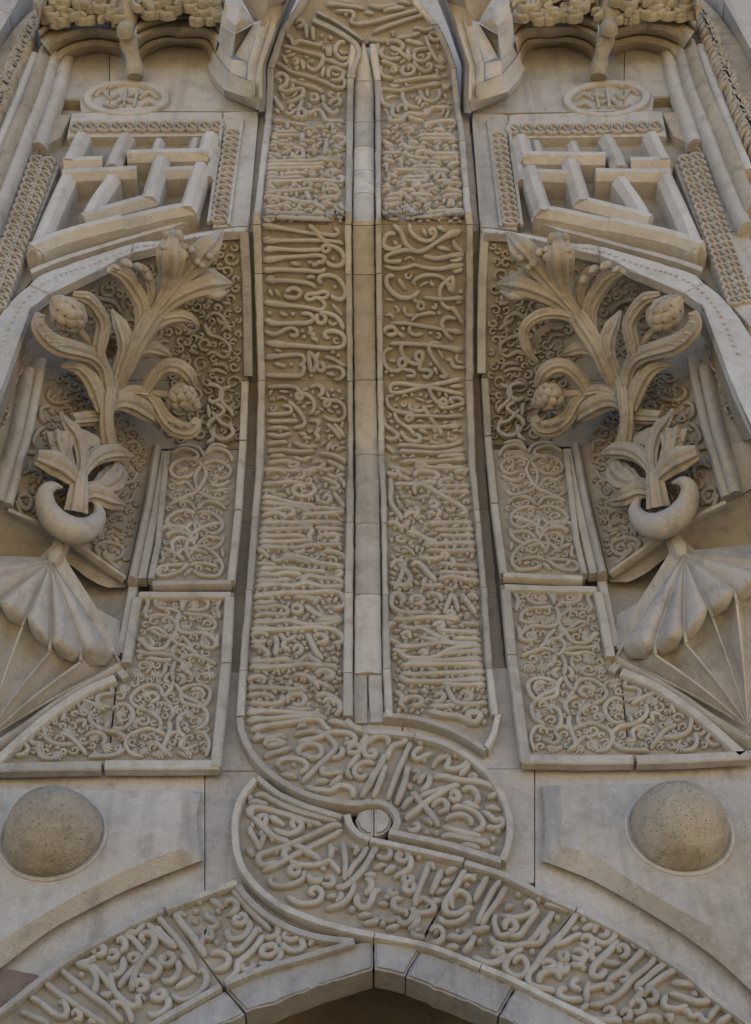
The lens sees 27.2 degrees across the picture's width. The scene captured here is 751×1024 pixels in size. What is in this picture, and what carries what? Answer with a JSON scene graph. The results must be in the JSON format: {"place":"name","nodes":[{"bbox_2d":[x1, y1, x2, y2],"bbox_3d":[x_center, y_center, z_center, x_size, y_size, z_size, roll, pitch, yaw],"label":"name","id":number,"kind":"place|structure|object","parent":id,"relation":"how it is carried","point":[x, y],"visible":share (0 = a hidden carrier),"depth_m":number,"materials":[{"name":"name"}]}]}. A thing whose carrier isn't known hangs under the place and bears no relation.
{"place":"outdoors","nodes":[
{"label":"outdoors","id":0,"kind":"place"},
{"bbox_2d":[0,668,750,1019],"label":"wall facing","id":1,"kind":"object","parent":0,"point":[216,864],"depth_m":6.67,"materials":[{"name":"stone"}]},
{"bbox_2d":[0,970,38,1006],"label":"corner stone","id":2,"kind":"object","parent":1,"relation":"attached to","point":[13,983],"visible":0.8,"depth_m":6.17,"materials":[{"name":"stone"}]},
{"bbox_2d":[0,789,202,967],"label":"raised field","id":3,"kind":"structure","parent":1,"relation":"attached to","point":[152,835],"depth_m":6.53,"materials":[{"name":"stone"}]},
{"bbox_2d":[0,785,107,881],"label":"domed boss","id":4,"kind":"object","parent":3,"relation":"attached to","point":[48,831],"visible":1,"depth_m":6.46,"materials":[{"name":"stone"}]},
{"bbox_2d":[0,880,355,1023],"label":"arch inscription","id":5,"kind":"object","parent":1,"relation":"attached to","point":[170,962],"visible":1,"depth_m":6.22,"materials":[{"name":"stone"}]},
{"bbox_2d":[236,713,513,869],"bbox_3d":[-0.022,1.237,6.915,1.240,0.875,0.102,0,-49,0],"label":"calligraphy carving","id":6,"kind":"object","parent":1,"relation":"attached to","point":[422,791],"visible":0.99,"depth_m":6.92,"materials":[{"name":"stone"}]},
{"bbox_2d":[231,776,750,1023],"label":"arch inscription","id":7,"kind":"object","parent":1,"relation":"attached to","point":[316,869],"visible":1,"depth_m":6.39,"materials":[{"name":"stone"}]},
{"bbox_2d":[542,781,750,989],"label":"raised field","id":8,"kind":"structure","parent":1,"relation":"attached to","point":[709,913],"depth_m":6.51,"materials":[{"name":"stone"}]},
{"bbox_2d":[624,780,733,876],"bbox_3d":[1.296,1.286,6.559,0.472,0.472,0.245,0,-49,0],"label":"domed boss","id":9,"kind":"object","parent":8,"relation":"attached to","point":[680,828],"visible":1,"depth_m":6.47,"materials":[{"name":"stone"}]},
{"label":"ground","id":10,"kind":"structure","parent":0,"visible":0},
{"bbox_2d":[44,0,750,967],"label":"portal wall","id":11,"kind":"structure","parent":10,"relation":"on","point":[432,10],"depth_m":8.85,"materials":[{"name":"stone"}]},
{"bbox_2d":[0,0,40,47],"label":"pilaster","id":12,"kind":"object","parent":11,"relation":"attached to","point":[13,13],"visible":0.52,"depth_m":10.44,"materials":[{"name":"stone"}]},
{"bbox_2d":[0,9,42,127],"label":"foliate border","id":13,"kind":"object","parent":12,"relation":"attached to","point":[21,44],"visible":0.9,"depth_m":9.98,"materials":[{"name":"stone"}]},
{"bbox_2d":[0,45,73,233],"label":"engaged rolls","id":14,"kind":"object","parent":11,"relation":"attached to","point":[37,103],"visible":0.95,"depth_m":9.43,"materials":[{"name":"grey stone"}]},
{"bbox_2d":[0,538,138,751],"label":"fluted shell","id":15,"kind":"object","parent":11,"relation":"attached to","point":[63,626],"visible":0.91,"depth_m":7.36,"materials":[{"name":"stone"}]},
{"bbox_2d":[0,592,234,777],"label":"carved arabesque","id":16,"kind":"object","parent":11,"relation":"attached to","point":[159,707],"visible":1,"depth_m":7.22,"materials":[{"name":"stone"}]},
{"bbox_2d":[15,111,221,296],"bbox_3d":[-1.500,-1.727,8.919,1.578,2.436,0.366,0,-49,0],"label":"interlace relief","id":17,"kind":"object","parent":11,"relation":"attached to","point":[124,190],"visible":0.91,"depth_m":8.80,"materials":[{"name":"stone"}]},
{"bbox_2d":[0,227,248,426],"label":"niche arch","id":18,"kind":"structure","parent":11,"relation":"attached to","point":[23,308],"depth_m":8.13,"materials":[{"name":"stone"}]},
{"bbox_2d":[0,231,252,587],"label":"floral ground","id":19,"kind":"structure","parent":11,"relation":"attached to","point":[104,556],"depth_m":8.48,"materials":[{"name":"stone"}]},
{"bbox_2d":[0,339,46,509],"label":"jamb moulding","id":20,"kind":"object","parent":19,"relation":"attached to","point":[29,381],"visible":0.98,"depth_m":7.79,"materials":[{"name":"stone"}]},
{"bbox_2d":[35,481,105,544],"bbox_3d":[-1.531,0.015,7.716,0.399,0.326,0.150,36,-58,-28],"label":"stone crescent","id":21,"kind":"object","parent":19,"relation":"attached to","point":[56,521],"visible":1,"depth_m":7.61,"materials":[{"name":"beige stone"}]},
{"bbox_2d":[31,229,232,514],"bbox_3d":[-1.250,-0.723,8.045,0.969,1.469,1.060,0,-49,0],"label":"stone plant","id":22,"kind":"object","parent":19,"relation":"attached to","point":[186,274],"visible":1,"depth_m":8.12,"materials":[{"name":"beige stone"}]},
{"bbox_2d":[127,444,169,587],"bbox_3d":[-1.194,0.000,8.217,0.122,1.065,0.108,0,-49,0],"label":"moulding","id":23,"kind":"object","parent":19,"relation":"attached to","point":[142,557],"visible":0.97,"depth_m":8.10,"materials":[{"name":"stone"}]},
{"bbox_2d":[0,111,258,314],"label":"chain border","id":24,"kind":"object","parent":11,"relation":"attached to","point":[231,191],"visible":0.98,"depth_m":9.15,"materials":[{"name":"stone"}]},
{"bbox_2d":[62,31,256,112],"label":"pale wall","id":25,"kind":"structure","parent":11,"relation":"attached to","point":[179,75],"depth_m":10.04,"materials":[{"name":"stone"}]},
{"bbox_2d":[83,80,169,115],"bbox_3d":[-1.576,-2.607,9.825,0.549,0.478,0.052,0,-49,0],"label":"medallion","id":26,"kind":"object","parent":25,"relation":"attached to","point":[98,90],"visible":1,"depth_m":9.82,"materials":[{"name":"stone"}]},
{"bbox_2d":[33,0,224,65],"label":"lobed canopy","id":27,"kind":"object","parent":25,"relation":"attached to","point":[74,29],"visible":1,"depth_m":10.03,"materials":[{"name":"stone"}]},
{"bbox_2d":[116,0,143,80],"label":"pendant colonnette","id":28,"kind":"object","parent":27,"relation":"hanging from","point":[127,37],"visible":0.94,"depth_m":9.95,"materials":[{"name":"stone"}]},
{"bbox_2d":[148,381,248,592],"bbox_3d":[-0.936,-0.135,8.291,0.460,1.437,0.382,0,-49,0],"label":"arabesque strip","id":29,"kind":"object","parent":11,"relation":"attached to","point":[198,529],"visible":1,"depth_m":8.22,"materials":[{"name":"stone"}]},
{"bbox_2d":[231,111,264,671],"bbox_3d":[-0.705,-0.649,8.403,0.115,4.439,1.056,0,-49,0],"label":"sunk fillet","id":30,"kind":"object","parent":11,"relation":"attached to","point":[242,564],"visible":0.32,"depth_m":8.67,"materials":[{"name":"stone"}]},
{"bbox_2d":[206,0,295,111],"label":"faceted corbel","id":31,"kind":"object","parent":11,"relation":"attached to","point":[272,15],"visible":0.98,"depth_m":9.66,"materials":[{"name":"grey stone"}]},
{"bbox_2d":[236,0,434,721],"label":"inscription band","id":32,"kind":"object","parent":11,"relation":"attached to","point":[296,654],"visible":1,"depth_m":8.67,"materials":[{"name":"stone"}]},
{"bbox_2d":[352,43,383,724],"bbox_3d":[-0.054,-0.982,8.592,0.148,4.678,1.335,0,-49,0],"label":"central shaft","id":33,"kind":"object","parent":11,"relation":"attached to","point":[368,679],"visible":0.98,"depth_m":8.64,"materials":[{"name":"stone"}]},
{"bbox_2d":[271,968,473,1023],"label":"doorway","id":34,"kind":"structure","parent":11,"relation":"attached to","point":[373,1005],"depth_m":6.55,"materials":[{"name":"stone"}]},
{"bbox_2d":[167,942,584,1023],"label":"archivolt","id":35,"kind":"object","parent":11,"relation":"attached to","point":[459,990],"depth_m":6.17,"materials":[{"name":"stone"}]},
{"bbox_2d":[357,0,501,758],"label":"inscription band","id":36,"kind":"object","parent":11,"relation":"attached to","point":[438,676],"visible":1,"depth_m":8.65,"materials":[{"name":"stone"}]},
{"bbox_2d":[461,113,504,668],"bbox_3d":[0.579,-0.649,8.399,0.091,4.436,1.056,0,-49,0],"label":"sunk fillet","id":37,"kind":"object","parent":11,"relation":"attached to","point":[498,662],"visible":0.6,"depth_m":8.68,"materials":[{"name":"stone"}]},
{"bbox_2d":[481,378,587,592],"bbox_3d":[0.836,-0.156,8.306,0.471,1.424,0.387,0,-49,0],"label":"arabesque strip","id":38,"kind":"object","parent":11,"relation":"attached to","point":[534,516],"visible":1,"depth_m":8.24,"materials":[{"name":"stone"}]},
{"bbox_2d":[472,28,671,118],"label":"pale wall","id":39,"kind":"structure","parent":11,"relation":"attached to","point":[553,76],"depth_m":10.03,"materials":[{"name":"stone"}]},
{"bbox_2d":[438,0,525,112],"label":"faceted corbel","id":40,"kind":"object","parent":39,"relation":"attached to","point":[460,16],"visible":1,"depth_m":9.65,"materials":[{"name":"grey stone"}]},
{"bbox_2d":[509,0,703,63],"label":"lobed canopy","id":41,"kind":"object","parent":39,"relation":"attached to","point":[657,26],"visible":1,"depth_m":10.08,"materials":[{"name":"stone"}]},
{"bbox_2d":[589,0,619,81],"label":"pendant colonnette","id":42,"kind":"object","parent":41,"relation":"hanging from","point":[605,40],"visible":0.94,"depth_m":9.94,"materials":[{"name":"stone"}]},
{"bbox_2d":[563,80,649,116],"bbox_3d":[1.462,-2.599,9.808,0.560,0.492,0.053,0,-49,0],"label":"medallion","id":43,"kind":"object","parent":39,"relation":"attached to","point":[635,89],"visible":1,"depth_m":9.81,"materials":[{"name":"stone"}]},
{"bbox_2d":[471,111,750,336],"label":"chain border","id":44,"kind":"object","parent":11,"relation":"attached to","point":[728,258],"visible":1,"depth_m":9.06,"materials":[{"name":"stone"}]},
{"bbox_2d":[508,108,717,293],"bbox_3d":[1.390,-1.751,8.938,1.614,2.422,0.366,0,-49,0],"label":"interlace relief","id":45,"kind":"object","parent":11,"relation":"attached to","point":[607,191],"visible":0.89,"depth_m":8.79,"materials":[{"name":"stone"}]},
{"bbox_2d":[477,233,750,581],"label":"floral ground","id":46,"kind":"structure","parent":11,"relation":"attached to","point":[630,552],"depth_m":8.42,"materials":[{"name":"stone"}]},
{"bbox_2d":[563,442,607,582],"bbox_3d":[1.106,-0.017,8.232,0.128,1.045,0.106,0,-49,0],"label":"moulding","id":47,"kind":"object","parent":46,"relation":"attached to","point":[592,551],"visible":0.95,"depth_m":8.12,"materials":[{"name":"stone"}]},
{"bbox_2d":[496,231,701,509],"bbox_3d":[1.152,-0.729,8.044,0.985,1.428,1.060,0,-49,0],"label":"stone plant","id":48,"kind":"object","parent":46,"relation":"attached to","point":[544,275],"visible":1,"depth_m":8.12,"materials":[{"name":"beige stone"}]},
{"bbox_2d":[480,228,750,440],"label":"niche arch","id":49,"kind":"structure","parent":46,"relation":"attached to","point":[724,332],"depth_m":8.00,"materials":[{"name":"stone"}]},
{"bbox_2d":[628,476,698,539],"bbox_3d":[1.452,-0.009,7.735,0.400,0.318,0.150,-36,-58,27],"label":"stone crescent","id":50,"kind":"object","parent":46,"relation":"attached to","point":[676,517],"visible":1,"depth_m":7.63,"materials":[{"name":"beige stone"}]},
{"bbox_2d":[686,336,743,501],"bbox_3d":[1.725,-0.472,7.845,0.172,0.903,0.398,-9,-49,7],"label":"jamb moulding","id":51,"kind":"object","parent":46,"relation":"attached to","point":[714,431],"visible":0.98,"depth_m":7.79,"materials":[{"name":"stone"}]},
{"bbox_2d":[499,584,750,775],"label":"carved arabesque","id":52,"kind":"object","parent":11,"relation":"attached to","point":[579,702],"visible":1,"depth_m":7.24,"materials":[{"name":"stone"}]},
{"bbox_2d":[597,533,750,750],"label":"fluted shell","id":53,"kind":"object","parent":11,"relation":"attached to","point":[679,617],"visible":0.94,"depth_m":7.38,"materials":[{"name":"stone"}]},
{"bbox_2d":[661,38,750,239],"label":"engaged rolls","id":54,"kind":"object","parent":11,"relation":"attached to","point":[700,107],"visible":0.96,"depth_m":9.33,"materials":[{"name":"grey stone"}]},
{"bbox_2d":[704,0,750,65],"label":"pilaster","id":55,"kind":"object","parent":11,"relation":"attached to","point":[735,16],"visible":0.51,"depth_m":10.34,"materials":[{"name":"stone"}]},
{"bbox_2d":[691,0,750,161],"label":"foliate border","id":56,"kind":"object","parent":55,"relation":"attached to","point":[715,37],"visible":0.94,"depth_m":9.86,"materials":[{"name":"stone"}]}
]}

